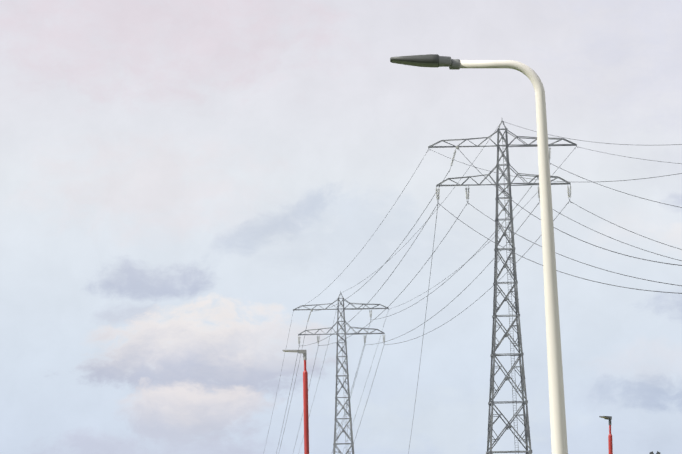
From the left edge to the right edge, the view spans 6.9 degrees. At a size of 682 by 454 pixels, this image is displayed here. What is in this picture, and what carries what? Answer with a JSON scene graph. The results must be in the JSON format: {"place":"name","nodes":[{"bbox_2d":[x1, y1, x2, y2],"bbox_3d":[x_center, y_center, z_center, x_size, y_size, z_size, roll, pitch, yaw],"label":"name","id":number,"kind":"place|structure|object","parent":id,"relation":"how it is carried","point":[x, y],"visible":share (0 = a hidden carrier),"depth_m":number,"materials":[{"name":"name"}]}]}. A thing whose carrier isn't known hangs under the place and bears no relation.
{"place":"outdoors","nodes":[
{"label":"outdoors","id":0,"kind":"place"},
{"bbox_2d":[283,350,308,453],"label":"red lamp post","id":1,"kind":"object","parent":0,"point":[305,408],"visible":1,"depth_m":189.64,"materials":[{"name":"metal"}]},
{"bbox_2d":[0,0,681,453],"label":"sky","id":2,"kind":"structure","parent":0,"point":[179,178],"materials":[{"name":"white"}]},
{"bbox_2d":[390,54,567,453],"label":"street lamp","id":3,"kind":"object","parent":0,"point":[559,445],"visible":1,"depth_m":39.80,"materials":[{"name":"grey metal"}]},
{"bbox_2d":[599,416,612,453],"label":"red lamp post","id":4,"kind":"object","parent":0,"point":[610,444],"visible":1,"depth_m":223.44,"materials":[{"name":"metal"}]},
{"label":"ground","id":5,"kind":"structure","parent":0,"visible":0},
{"bbox_2d":[293,291,388,453],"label":"pylon","id":6,"kind":"object","parent":5,"relation":"on","point":[345,333],"visible":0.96,"depth_m":1070.24,"materials":[{"name":"metal"}]},
{"bbox_2d":[428,121,576,453],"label":"pylon","id":7,"kind":"object","parent":5,"relation":"on","point":[493,355],"visible":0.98,"depth_m":689.33,"materials":[{"name":"metal"}]},
{"bbox_2d":[263,121,681,453],"bbox_3d":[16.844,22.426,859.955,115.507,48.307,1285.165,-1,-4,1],"label":"conductors","id":8,"kind":"object","parent":7,"relation":"hanging from","point":[487,265],"visible":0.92,"depth_m":712.53,"materials":[{"name":"grey"}]}
]}

